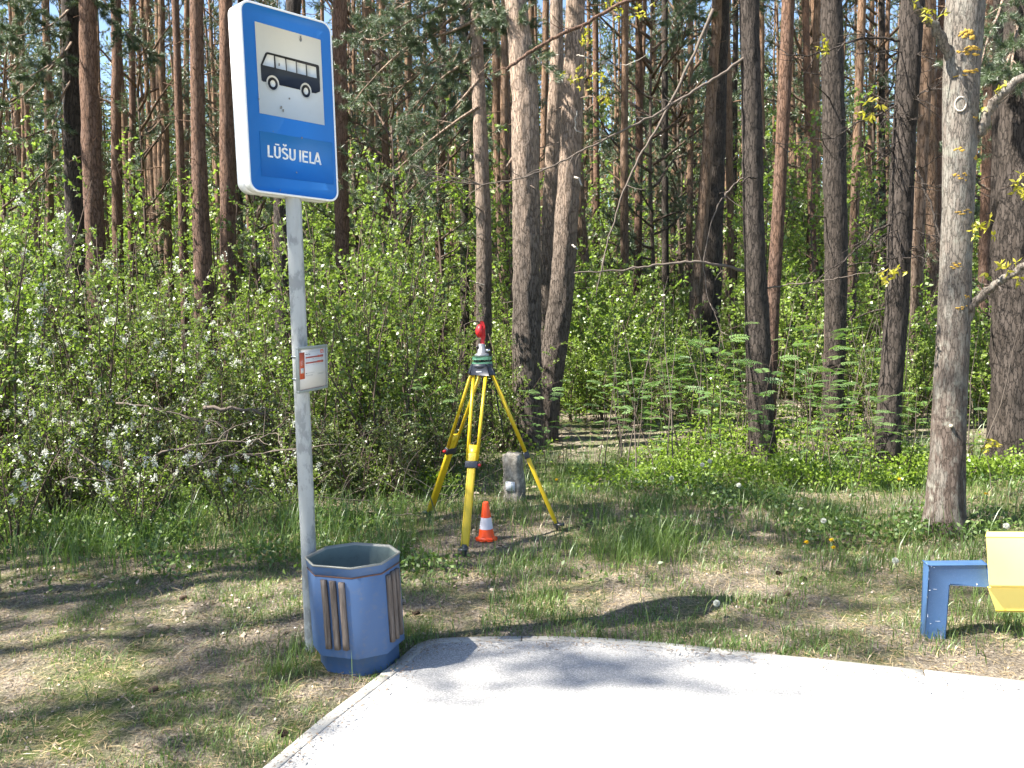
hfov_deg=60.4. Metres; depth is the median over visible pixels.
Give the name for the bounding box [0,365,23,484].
flowering shrub
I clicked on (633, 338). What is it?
undergrowth shrub
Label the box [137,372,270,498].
tangled shrub
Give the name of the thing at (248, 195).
young pine
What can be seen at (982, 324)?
undergrowth shrub
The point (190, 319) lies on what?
undergrowth shrub
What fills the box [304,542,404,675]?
litter bin
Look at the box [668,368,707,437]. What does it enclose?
rowan sapling
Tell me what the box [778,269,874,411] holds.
undergrowth shrub
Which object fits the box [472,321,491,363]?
prism target
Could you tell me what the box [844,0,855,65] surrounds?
pine tree
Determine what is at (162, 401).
tangled shrub
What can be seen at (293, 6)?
pine tree
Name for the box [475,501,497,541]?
traffic cone
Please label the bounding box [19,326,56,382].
undergrowth shrub
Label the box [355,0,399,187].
pine tree
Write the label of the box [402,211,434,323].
tall shrub
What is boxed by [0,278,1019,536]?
dry brush
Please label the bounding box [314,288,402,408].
undergrowth shrub
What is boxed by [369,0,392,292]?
pine tree
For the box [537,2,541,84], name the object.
pine tree
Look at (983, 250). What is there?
pine tree
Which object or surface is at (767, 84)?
pine tree
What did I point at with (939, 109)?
pine tree
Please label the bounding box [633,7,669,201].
pine tree
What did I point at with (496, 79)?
pine tree
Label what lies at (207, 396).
flowering shrub
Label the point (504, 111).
pine tree
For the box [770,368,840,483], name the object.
rowan sapling
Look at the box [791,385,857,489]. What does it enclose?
rowan sapling
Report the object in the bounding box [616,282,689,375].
undergrowth shrub
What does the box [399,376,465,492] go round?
rowan sapling
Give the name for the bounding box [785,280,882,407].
undergrowth shrub
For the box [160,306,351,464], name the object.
tangled shrub
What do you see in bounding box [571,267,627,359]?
undergrowth shrub
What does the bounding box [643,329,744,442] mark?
undergrowth shrub
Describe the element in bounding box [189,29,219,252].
pine tree
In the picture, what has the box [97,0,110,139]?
pine tree
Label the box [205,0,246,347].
pine tree
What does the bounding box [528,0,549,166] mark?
pine tree
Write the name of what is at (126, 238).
tall shrub
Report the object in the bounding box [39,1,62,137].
pine tree
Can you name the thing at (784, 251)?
tall shrub
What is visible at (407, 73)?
pine tree
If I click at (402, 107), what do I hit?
pine tree
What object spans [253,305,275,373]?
undergrowth shrub
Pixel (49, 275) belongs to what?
tangled shrub
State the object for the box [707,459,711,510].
dandelion
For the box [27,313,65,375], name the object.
undergrowth shrub
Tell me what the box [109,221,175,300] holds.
tall shrub
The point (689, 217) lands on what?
pine tree
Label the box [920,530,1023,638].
bench
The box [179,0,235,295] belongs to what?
pine tree
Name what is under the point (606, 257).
tall shrub
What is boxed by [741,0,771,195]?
pine tree
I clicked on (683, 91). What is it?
pine tree
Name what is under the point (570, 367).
undergrowth shrub
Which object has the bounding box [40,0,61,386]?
pine tree
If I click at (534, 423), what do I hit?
rowan sapling
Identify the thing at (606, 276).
undergrowth shrub
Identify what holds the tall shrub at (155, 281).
on the ground at (64, 701)
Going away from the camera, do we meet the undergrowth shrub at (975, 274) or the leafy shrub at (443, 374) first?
the leafy shrub at (443, 374)
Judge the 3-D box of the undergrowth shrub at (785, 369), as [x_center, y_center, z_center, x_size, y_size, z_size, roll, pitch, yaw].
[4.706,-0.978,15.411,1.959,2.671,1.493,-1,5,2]
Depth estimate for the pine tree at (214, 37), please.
57.70 m
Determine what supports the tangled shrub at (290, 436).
on the ground at (64, 701)
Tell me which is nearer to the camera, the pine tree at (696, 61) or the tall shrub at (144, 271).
the tall shrub at (144, 271)
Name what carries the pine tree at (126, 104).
on the ground at (64, 701)
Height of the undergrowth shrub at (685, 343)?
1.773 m
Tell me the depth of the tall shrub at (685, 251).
31.59 m
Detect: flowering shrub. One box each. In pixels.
[0,173,77,497]
[0,221,180,482]
[0,225,65,475]
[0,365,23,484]
[0,407,84,542]
[3,336,131,518]
[39,225,227,463]
[54,404,162,519]
[79,424,192,533]
[116,274,255,482]
[156,253,277,459]
[162,326,283,486]
[172,425,277,528]
[243,419,335,509]
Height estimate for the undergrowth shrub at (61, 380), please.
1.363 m
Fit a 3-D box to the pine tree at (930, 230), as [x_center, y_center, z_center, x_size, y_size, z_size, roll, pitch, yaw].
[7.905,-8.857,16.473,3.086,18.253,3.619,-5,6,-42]
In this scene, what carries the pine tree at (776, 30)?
on the ground at (64, 701)
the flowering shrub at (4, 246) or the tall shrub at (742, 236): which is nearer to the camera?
the flowering shrub at (4, 246)
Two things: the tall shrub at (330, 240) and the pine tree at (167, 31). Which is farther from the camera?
the pine tree at (167, 31)
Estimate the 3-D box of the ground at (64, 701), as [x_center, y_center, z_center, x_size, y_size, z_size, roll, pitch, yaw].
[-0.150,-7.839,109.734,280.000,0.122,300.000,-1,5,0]
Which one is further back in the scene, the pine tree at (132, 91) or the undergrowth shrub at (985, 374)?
the pine tree at (132, 91)
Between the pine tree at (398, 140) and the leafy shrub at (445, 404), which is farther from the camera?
the pine tree at (398, 140)
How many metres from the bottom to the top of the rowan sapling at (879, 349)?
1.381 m
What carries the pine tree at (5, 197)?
on the ground at (64, 701)
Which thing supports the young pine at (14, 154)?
on the ground at (64, 701)
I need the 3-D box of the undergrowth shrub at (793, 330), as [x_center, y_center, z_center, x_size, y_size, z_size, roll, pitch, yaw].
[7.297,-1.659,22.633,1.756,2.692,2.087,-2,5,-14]
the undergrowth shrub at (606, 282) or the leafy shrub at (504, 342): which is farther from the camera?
the undergrowth shrub at (606, 282)
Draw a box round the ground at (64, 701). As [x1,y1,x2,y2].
[0,327,1023,767]
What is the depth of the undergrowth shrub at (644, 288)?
24.94 m
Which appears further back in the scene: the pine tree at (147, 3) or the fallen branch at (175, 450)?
the pine tree at (147, 3)
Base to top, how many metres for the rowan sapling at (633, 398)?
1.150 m
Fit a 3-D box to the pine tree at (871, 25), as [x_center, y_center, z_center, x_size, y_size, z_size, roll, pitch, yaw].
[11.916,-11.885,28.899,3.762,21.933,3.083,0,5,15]
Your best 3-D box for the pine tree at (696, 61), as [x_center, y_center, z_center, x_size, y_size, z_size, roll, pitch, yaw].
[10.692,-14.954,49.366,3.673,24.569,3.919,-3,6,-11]
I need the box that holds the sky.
[0,0,978,291]
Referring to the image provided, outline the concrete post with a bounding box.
[502,451,525,501]
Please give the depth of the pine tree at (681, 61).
34.87 m
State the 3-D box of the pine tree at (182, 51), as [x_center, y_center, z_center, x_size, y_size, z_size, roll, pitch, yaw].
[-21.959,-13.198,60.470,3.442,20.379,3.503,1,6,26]
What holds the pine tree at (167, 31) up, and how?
on the ground at (64, 701)
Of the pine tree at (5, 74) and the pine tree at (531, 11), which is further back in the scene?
the pine tree at (5, 74)
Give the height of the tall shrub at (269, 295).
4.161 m
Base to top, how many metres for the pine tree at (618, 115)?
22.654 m
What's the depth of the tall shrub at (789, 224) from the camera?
26.07 m
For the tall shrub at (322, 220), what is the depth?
23.28 m
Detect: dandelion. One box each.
[669,476,673,513]
[700,462,704,515]
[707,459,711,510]
[713,600,719,618]
[736,483,740,516]
[804,540,808,571]
[821,518,826,558]
[830,545,835,573]
[892,558,898,580]
[897,478,900,512]
[1003,523,1009,531]
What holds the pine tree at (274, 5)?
on the ground at (64, 701)
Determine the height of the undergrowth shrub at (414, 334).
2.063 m
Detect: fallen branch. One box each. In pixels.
[53,443,141,506]
[116,371,233,456]
[154,403,294,475]
[185,418,350,474]
[203,392,294,430]
[922,455,1023,501]
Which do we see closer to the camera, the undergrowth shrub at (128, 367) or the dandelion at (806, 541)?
the dandelion at (806, 541)
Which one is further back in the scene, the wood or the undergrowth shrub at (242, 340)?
the wood
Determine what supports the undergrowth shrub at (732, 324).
on the ground at (64, 701)
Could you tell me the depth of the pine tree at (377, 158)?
24.37 m
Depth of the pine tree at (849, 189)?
68.50 m
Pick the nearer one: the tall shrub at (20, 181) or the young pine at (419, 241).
the tall shrub at (20, 181)
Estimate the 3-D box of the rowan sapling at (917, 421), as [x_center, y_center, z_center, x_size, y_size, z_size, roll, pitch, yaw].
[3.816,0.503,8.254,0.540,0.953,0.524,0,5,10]
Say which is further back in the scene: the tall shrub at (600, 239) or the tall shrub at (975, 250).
the tall shrub at (600, 239)
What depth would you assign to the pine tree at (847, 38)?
41.11 m
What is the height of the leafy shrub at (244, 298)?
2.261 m
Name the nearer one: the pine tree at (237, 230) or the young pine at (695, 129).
the pine tree at (237, 230)
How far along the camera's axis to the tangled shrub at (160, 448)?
7.86 m
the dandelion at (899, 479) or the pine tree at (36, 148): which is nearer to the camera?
the dandelion at (899, 479)
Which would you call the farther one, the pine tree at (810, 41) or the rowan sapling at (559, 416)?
the pine tree at (810, 41)
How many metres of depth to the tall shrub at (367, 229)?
21.52 m
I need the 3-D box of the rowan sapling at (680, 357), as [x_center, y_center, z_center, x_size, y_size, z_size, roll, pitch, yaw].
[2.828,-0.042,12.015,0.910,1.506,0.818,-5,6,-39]
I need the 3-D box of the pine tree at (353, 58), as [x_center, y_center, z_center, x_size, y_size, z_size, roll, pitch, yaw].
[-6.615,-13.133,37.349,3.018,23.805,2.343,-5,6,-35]
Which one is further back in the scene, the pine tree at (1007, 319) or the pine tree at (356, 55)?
the pine tree at (356, 55)
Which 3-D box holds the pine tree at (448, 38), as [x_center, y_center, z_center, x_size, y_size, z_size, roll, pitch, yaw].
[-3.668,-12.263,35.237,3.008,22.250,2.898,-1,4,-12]
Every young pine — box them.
[0,16,64,320]
[0,23,63,274]
[29,164,64,244]
[31,0,219,345]
[168,0,331,365]
[184,71,320,349]
[243,195,273,331]
[283,0,457,311]
[318,0,466,387]
[350,174,368,250]
[355,22,490,297]
[359,1,508,380]
[440,0,589,307]
[500,4,669,259]
[571,137,613,339]
[576,0,736,356]
[585,106,670,307]
[600,107,687,290]
[606,0,740,330]
[617,34,740,304]
[643,62,740,278]
[647,133,738,298]
[732,0,887,258]
[793,0,982,348]
[878,23,984,245]
[927,2,992,298]
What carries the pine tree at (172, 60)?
on the ground at (64, 701)
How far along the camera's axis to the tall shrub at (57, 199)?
26.66 m
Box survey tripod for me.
[424,364,563,555]
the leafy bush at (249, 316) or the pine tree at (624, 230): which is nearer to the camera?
the leafy bush at (249, 316)
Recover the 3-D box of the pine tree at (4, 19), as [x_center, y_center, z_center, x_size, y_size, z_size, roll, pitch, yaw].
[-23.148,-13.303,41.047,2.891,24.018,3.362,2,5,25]
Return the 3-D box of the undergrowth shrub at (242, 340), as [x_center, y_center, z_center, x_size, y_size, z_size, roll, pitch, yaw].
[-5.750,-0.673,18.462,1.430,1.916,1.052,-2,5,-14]
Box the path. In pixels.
[280,641,1023,767]
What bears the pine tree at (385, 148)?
on the ground at (64, 701)
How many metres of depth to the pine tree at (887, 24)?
29.52 m
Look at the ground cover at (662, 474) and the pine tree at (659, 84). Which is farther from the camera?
the pine tree at (659, 84)
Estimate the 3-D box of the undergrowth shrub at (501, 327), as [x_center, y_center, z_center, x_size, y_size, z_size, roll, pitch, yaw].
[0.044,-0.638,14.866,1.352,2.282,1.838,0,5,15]
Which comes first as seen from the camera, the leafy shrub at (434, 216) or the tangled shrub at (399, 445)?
the tangled shrub at (399, 445)
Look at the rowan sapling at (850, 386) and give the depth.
12.00 m
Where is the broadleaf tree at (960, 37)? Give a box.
[854,0,1023,539]
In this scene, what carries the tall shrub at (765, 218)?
on the ground at (64, 701)
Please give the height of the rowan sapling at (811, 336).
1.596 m
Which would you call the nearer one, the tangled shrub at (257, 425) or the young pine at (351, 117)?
the tangled shrub at (257, 425)
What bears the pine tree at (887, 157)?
on the ground at (64, 701)
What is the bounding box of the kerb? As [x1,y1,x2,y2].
[263,636,1023,767]
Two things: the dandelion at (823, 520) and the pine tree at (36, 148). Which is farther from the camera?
the pine tree at (36, 148)
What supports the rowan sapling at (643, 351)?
on the ground at (64, 701)
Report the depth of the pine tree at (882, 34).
25.40 m
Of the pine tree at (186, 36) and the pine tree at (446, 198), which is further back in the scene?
the pine tree at (446, 198)
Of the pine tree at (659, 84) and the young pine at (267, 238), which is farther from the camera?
the pine tree at (659, 84)
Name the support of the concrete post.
on the ground at (64, 701)
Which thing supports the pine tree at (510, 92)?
on the ground at (64, 701)
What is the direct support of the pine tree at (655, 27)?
on the ground at (64, 701)
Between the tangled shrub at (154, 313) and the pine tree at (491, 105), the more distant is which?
the pine tree at (491, 105)
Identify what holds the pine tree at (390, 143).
on the ground at (64, 701)
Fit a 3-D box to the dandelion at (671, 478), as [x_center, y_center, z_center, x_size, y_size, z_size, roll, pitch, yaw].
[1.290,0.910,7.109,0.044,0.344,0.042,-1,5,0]
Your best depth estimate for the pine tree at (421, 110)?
52.10 m
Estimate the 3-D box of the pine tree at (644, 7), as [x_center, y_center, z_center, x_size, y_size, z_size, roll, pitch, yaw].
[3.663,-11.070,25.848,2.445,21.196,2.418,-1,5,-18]
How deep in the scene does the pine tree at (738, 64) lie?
47.87 m
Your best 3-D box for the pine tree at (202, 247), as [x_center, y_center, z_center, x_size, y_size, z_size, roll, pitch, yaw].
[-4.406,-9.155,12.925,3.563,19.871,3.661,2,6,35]
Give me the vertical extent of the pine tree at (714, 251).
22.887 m
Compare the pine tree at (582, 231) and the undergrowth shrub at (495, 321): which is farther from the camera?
the undergrowth shrub at (495, 321)
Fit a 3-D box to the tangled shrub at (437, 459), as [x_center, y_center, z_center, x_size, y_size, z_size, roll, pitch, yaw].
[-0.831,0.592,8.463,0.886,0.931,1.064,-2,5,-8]
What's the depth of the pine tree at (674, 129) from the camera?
28.38 m
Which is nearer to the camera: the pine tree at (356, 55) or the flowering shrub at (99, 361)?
the flowering shrub at (99, 361)
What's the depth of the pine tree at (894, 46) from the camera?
58.10 m
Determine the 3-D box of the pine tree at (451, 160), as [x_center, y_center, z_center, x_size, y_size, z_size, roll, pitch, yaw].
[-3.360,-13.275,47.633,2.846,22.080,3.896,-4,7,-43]
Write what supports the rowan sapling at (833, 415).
on the ground at (64, 701)
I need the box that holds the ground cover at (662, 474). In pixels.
[0,346,1023,595]
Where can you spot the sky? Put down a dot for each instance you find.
(53, 10)
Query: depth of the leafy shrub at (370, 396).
8.49 m
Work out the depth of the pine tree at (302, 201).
24.75 m
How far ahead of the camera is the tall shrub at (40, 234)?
30.49 m
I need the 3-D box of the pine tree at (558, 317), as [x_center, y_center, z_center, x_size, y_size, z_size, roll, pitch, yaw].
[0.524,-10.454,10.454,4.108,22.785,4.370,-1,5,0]
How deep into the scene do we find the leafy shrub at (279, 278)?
10.26 m
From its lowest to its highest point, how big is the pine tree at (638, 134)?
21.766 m
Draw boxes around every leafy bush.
[0,155,91,453]
[24,160,197,415]
[157,186,276,418]
[261,194,428,440]
[273,146,448,425]
[365,209,507,421]
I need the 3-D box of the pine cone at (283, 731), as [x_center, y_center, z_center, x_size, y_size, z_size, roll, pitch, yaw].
[-0.948,1.445,3.638,0.050,0.038,0.038,0,18,9]
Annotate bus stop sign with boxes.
[228,0,337,651]
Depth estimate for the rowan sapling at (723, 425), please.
8.82 m
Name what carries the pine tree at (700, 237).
on the ground at (64, 701)
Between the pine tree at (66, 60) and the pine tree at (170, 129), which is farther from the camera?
the pine tree at (170, 129)
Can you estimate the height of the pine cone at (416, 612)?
0.038 m
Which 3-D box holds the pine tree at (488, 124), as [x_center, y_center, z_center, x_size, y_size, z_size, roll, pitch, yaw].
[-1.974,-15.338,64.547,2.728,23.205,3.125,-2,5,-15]
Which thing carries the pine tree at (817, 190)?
on the ground at (64, 701)
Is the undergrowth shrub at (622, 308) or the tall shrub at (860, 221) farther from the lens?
the tall shrub at (860, 221)
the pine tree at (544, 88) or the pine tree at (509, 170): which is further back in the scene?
the pine tree at (509, 170)
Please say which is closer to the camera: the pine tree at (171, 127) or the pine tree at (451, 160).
the pine tree at (451, 160)
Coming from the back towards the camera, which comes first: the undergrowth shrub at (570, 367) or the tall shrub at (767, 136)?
the tall shrub at (767, 136)
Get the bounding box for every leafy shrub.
[189,283,310,451]
[209,289,346,468]
[244,193,410,440]
[254,272,382,490]
[260,186,442,449]
[273,255,452,486]
[306,245,429,474]
[333,233,468,467]
[384,309,480,472]
[409,296,491,443]
[458,254,577,428]
[466,321,569,451]
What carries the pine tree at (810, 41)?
on the ground at (64, 701)
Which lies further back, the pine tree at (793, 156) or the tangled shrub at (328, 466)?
the pine tree at (793, 156)
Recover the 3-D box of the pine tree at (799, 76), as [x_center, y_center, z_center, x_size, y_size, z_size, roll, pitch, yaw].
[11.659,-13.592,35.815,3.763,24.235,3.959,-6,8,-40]
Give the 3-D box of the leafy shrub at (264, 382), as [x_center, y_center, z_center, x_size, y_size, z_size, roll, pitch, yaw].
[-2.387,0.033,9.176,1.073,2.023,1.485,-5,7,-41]
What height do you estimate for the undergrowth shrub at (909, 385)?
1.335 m
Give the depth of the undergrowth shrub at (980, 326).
13.04 m
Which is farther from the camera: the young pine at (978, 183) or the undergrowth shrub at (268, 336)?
the undergrowth shrub at (268, 336)
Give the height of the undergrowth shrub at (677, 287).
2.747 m
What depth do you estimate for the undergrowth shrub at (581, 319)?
14.23 m
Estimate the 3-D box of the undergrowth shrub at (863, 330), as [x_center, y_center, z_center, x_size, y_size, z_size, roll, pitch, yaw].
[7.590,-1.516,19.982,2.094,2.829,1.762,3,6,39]
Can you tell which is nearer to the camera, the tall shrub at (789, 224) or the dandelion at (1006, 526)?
the dandelion at (1006, 526)
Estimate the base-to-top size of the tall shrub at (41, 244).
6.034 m
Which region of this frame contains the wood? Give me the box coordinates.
[0,2,983,336]
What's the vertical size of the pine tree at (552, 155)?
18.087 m
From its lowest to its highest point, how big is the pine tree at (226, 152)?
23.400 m
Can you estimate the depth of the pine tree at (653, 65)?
39.21 m
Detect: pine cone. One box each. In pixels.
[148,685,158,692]
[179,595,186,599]
[277,729,288,736]
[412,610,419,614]
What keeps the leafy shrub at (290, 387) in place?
on the ground at (64, 701)
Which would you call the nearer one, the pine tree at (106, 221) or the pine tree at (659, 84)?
the pine tree at (106, 221)
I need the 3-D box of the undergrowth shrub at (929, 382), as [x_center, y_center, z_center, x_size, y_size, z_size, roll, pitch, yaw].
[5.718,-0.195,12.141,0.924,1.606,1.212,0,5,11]
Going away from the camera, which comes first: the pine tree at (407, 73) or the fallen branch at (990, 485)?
the fallen branch at (990, 485)
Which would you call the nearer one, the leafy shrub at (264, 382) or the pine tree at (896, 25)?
the leafy shrub at (264, 382)
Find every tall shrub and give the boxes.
[0,91,126,391]
[1,181,128,320]
[1,189,64,287]
[8,202,64,337]
[16,189,138,315]
[16,210,109,320]
[103,137,241,331]
[106,232,190,365]
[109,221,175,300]
[126,243,192,315]
[136,236,193,318]
[171,156,319,350]
[188,239,273,318]
[248,198,335,306]
[249,250,273,334]
[255,156,364,345]
[263,167,392,339]
[270,154,381,343]
[302,164,413,314]
[305,176,419,377]
[306,195,368,337]
[334,103,475,389]
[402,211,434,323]
[402,219,475,337]
[426,98,615,367]
[431,234,471,337]
[444,219,500,345]
[444,232,498,344]
[490,181,605,334]
[576,200,610,264]
[576,219,613,273]
[577,170,647,309]
[589,223,629,283]
[603,201,696,315]
[603,232,657,296]
[644,191,726,304]
[669,230,727,342]
[692,231,744,319]
[697,156,806,299]
[722,84,891,383]
[724,94,877,340]
[724,136,860,363]
[724,188,799,288]
[734,170,847,339]
[766,144,886,333]
[767,202,804,324]
[772,158,870,327]
[782,171,888,338]
[798,200,875,280]
[821,186,887,346]
[972,158,981,295]
[972,216,979,337]
[972,218,979,286]
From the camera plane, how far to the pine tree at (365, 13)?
25.38 m
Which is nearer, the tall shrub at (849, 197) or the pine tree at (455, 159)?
the tall shrub at (849, 197)
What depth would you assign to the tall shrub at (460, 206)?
16.86 m
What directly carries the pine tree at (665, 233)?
on the ground at (64, 701)
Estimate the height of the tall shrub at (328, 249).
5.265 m
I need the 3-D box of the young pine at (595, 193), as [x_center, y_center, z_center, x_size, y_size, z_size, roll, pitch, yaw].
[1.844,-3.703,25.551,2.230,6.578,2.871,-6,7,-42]
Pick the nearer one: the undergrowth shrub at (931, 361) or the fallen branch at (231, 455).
the fallen branch at (231, 455)
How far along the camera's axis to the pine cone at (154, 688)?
4.06 m
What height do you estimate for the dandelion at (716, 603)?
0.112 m
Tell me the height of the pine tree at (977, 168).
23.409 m
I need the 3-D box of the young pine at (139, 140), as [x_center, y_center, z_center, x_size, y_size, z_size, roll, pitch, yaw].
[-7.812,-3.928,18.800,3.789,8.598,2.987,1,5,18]
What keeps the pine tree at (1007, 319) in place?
on the ground at (64, 701)
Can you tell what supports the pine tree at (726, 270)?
on the ground at (64, 701)
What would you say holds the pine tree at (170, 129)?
on the ground at (64, 701)
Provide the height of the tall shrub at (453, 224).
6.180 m
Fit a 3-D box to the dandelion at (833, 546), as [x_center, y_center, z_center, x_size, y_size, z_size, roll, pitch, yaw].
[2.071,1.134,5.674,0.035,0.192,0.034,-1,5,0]
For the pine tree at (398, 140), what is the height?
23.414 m
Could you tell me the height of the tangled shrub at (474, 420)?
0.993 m
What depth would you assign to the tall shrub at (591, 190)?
23.98 m
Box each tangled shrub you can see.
[0,208,89,451]
[0,374,131,518]
[32,225,133,449]
[73,387,236,506]
[79,273,254,447]
[86,271,197,465]
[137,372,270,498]
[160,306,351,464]
[212,362,350,495]
[251,380,331,493]
[271,401,399,499]
[367,392,438,499]
[379,399,465,490]
[423,382,509,466]
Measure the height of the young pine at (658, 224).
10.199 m
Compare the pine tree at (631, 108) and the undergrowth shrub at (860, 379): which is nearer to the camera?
the undergrowth shrub at (860, 379)
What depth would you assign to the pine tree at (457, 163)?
59.20 m
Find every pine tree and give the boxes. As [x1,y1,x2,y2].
[0,0,46,345]
[0,0,165,414]
[0,8,12,195]
[0,11,42,152]
[0,13,39,167]
[0,28,42,391]
[6,0,60,265]
[6,2,32,314]
[7,0,31,217]
[26,0,65,315]
[27,49,43,228]
[31,101,45,241]
[32,1,64,211]
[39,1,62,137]
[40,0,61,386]
[70,0,114,415]
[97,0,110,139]
[98,79,127,327]
[100,0,148,271]
[100,29,140,196]
[102,0,139,383]
[102,110,111,193]
[106,1,157,326]
[107,0,204,290]
[121,0,152,226]
[122,0,148,336]
[122,0,149,247]
[123,0,207,380]
[124,0,183,314]
[125,0,189,233]
[126,0,190,304]
[143,6,176,230]
[144,0,175,327]
[153,0,191,327]
[154,7,190,231]
[159,0,192,393]
[165,46,206,242]
[165,52,175,216]
[170,0,220,419]
[174,0,191,316]
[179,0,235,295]
[180,0,217,228]
[189,0,236,223]
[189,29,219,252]
[203,0,219,273]
[204,37,218,274]
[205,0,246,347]
[207,3,268,361]
[217,0,237,395]
[236,0,275,323]
[238,0,246,226]
[255,0,305,311]
[267,0,301,419]
[301,9,319,328]
[302,0,318,333]
[314,0,361,285]
[332,0,360,402]
[332,0,364,211]
[332,0,598,439]
[335,0,375,296]
[348,0,412,329]
[351,0,365,244]
[351,0,416,264]
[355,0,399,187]
[355,0,403,286]
[356,0,434,264]
[356,9,367,280]
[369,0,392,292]
[373,0,381,299]
[385,0,418,231]
[385,0,420,265]
[385,3,418,220]
[392,0,429,146]
[394,0,417,360]
[399,5,434,267]
[401,0,459,303]
[425,0,453,384]
[425,0,882,463]
[430,4,458,333]
[433,61,491,324]
[434,2,475,354]
[444,0,472,393]
[445,45,447,248]
[446,22,459,327]
[446,35,459,260]
[451,27,491,215]
[469,38,493,326]
[470,5,510,331]
[484,2,527,265]
[484,35,500,291]
[490,0,512,387]
[499,41,511,127]
[502,0,558,450]
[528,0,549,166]
[531,0,548,268]
[534,0,540,116]
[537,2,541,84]
[540,0,563,345]
[541,0,642,443]
[541,1,635,319]
[584,0,612,246]
[584,0,614,260]
[586,1,648,289]
[587,0,602,295]
[588,62,634,291]
[590,6,617,268]
[603,0,642,322]
[608,0,633,295]
[610,0,668,262]
[619,1,655,352]
[628,13,649,220]
[631,3,704,312]
[632,0,677,134]
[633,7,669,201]
[644,0,669,314]
[648,0,682,359]
[653,0,703,312]
[657,0,775,395]
[669,1,685,344]
[669,19,699,181]
[671,1,702,323]
[677,2,710,164]
[683,0,765,377]
[685,0,725,397]
[695,17,739,318]
[722,0,740,331]
[724,0,740,326]
[730,6,741,165]
[731,0,740,274]
[731,5,775,152]
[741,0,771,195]
[760,0,943,472]
[764,1,796,186]
[764,1,803,338]
[764,17,775,235]
[765,77,788,162]
[767,0,794,437]
[768,17,803,234]
[770,14,802,323]
[775,0,802,282]
[790,0,822,311]
[794,0,822,155]
[794,18,849,200]
[796,59,821,204]
[798,0,818,373]
[798,0,820,373]
[800,128,880,305]
[803,0,853,440]
[842,0,867,287]
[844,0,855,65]
[844,6,877,209]
[846,0,876,157]
[846,0,879,381]
[846,0,897,189]
[846,45,866,211]
[855,0,900,258]
[863,0,878,344]
[867,0,890,349]
[871,0,889,347]
[874,2,900,181]
[876,0,943,376]
[881,0,944,412]
[888,0,898,143]
[890,2,937,35]
[932,0,1023,474]
[936,0,944,301]
[972,86,980,262]
[975,0,992,355]
[975,0,1003,407]
[976,49,983,271]
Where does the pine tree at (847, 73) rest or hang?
on the ground at (64, 701)
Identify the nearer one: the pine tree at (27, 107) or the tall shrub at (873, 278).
the pine tree at (27, 107)
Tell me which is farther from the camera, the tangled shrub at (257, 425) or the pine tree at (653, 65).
the pine tree at (653, 65)
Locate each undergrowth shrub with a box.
[11,312,60,411]
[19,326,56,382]
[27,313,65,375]
[32,351,85,413]
[79,325,185,406]
[128,281,218,399]
[174,284,219,368]
[217,314,264,380]
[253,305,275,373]
[259,307,318,375]
[308,278,356,375]
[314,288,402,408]
[319,284,387,370]
[347,296,447,384]
[404,283,446,386]
[448,303,472,355]
[448,304,459,349]
[475,279,512,392]
[491,303,499,371]
[492,271,500,354]
[560,320,597,420]
[561,284,621,412]
[562,316,584,394]
[564,313,635,420]
[565,293,627,378]
[567,244,640,390]
[569,250,688,409]
[570,301,679,429]
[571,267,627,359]
[572,312,653,414]
[574,267,619,303]
[575,260,648,355]
[576,268,651,397]
[602,266,672,389]
[605,280,682,404]
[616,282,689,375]
[630,274,679,338]
[632,283,716,399]
[637,318,691,416]
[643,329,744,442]
[645,269,691,365]
[645,306,721,403]
[656,315,721,421]
[706,259,802,401]
[720,275,745,367]
[726,257,823,399]
[776,325,847,423]
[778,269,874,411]
[778,286,822,351]
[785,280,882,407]
[802,254,884,372]
[844,314,918,412]
[851,323,882,414]
[851,338,929,439]
[853,260,938,389]
[856,292,884,345]
[902,312,974,425]
[904,307,936,415]
[908,326,975,408]
[909,275,991,418]
[923,323,990,424]
[926,305,990,407]
[937,270,988,344]
[971,306,991,411]
[974,306,990,384]
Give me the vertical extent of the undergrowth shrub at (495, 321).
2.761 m
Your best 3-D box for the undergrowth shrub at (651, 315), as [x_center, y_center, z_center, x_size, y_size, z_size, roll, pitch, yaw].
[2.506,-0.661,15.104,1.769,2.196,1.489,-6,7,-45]
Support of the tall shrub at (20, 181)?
on the ground at (64, 701)
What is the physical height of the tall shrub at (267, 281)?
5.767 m
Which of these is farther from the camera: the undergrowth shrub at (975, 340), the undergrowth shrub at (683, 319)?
the undergrowth shrub at (683, 319)
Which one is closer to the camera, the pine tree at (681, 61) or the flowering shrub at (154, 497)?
the flowering shrub at (154, 497)
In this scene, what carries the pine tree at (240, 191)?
on the ground at (64, 701)
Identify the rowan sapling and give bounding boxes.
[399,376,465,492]
[517,379,568,472]
[545,392,589,472]
[583,371,628,461]
[591,339,642,444]
[611,372,666,487]
[629,351,676,447]
[632,319,691,426]
[635,355,685,450]
[636,354,719,474]
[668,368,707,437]
[676,322,757,462]
[676,326,745,423]
[684,350,775,474]
[706,339,786,446]
[724,343,809,474]
[762,340,857,469]
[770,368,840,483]
[780,355,841,453]
[782,320,823,420]
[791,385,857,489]
[793,314,863,447]
[795,345,877,460]
[819,348,880,427]
[834,335,881,446]
[845,383,899,491]
[852,420,887,484]
[884,387,932,472]
[967,390,989,469]
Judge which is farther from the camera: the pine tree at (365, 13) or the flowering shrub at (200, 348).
the pine tree at (365, 13)
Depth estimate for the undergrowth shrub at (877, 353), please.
12.65 m
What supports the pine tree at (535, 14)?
on the ground at (64, 701)

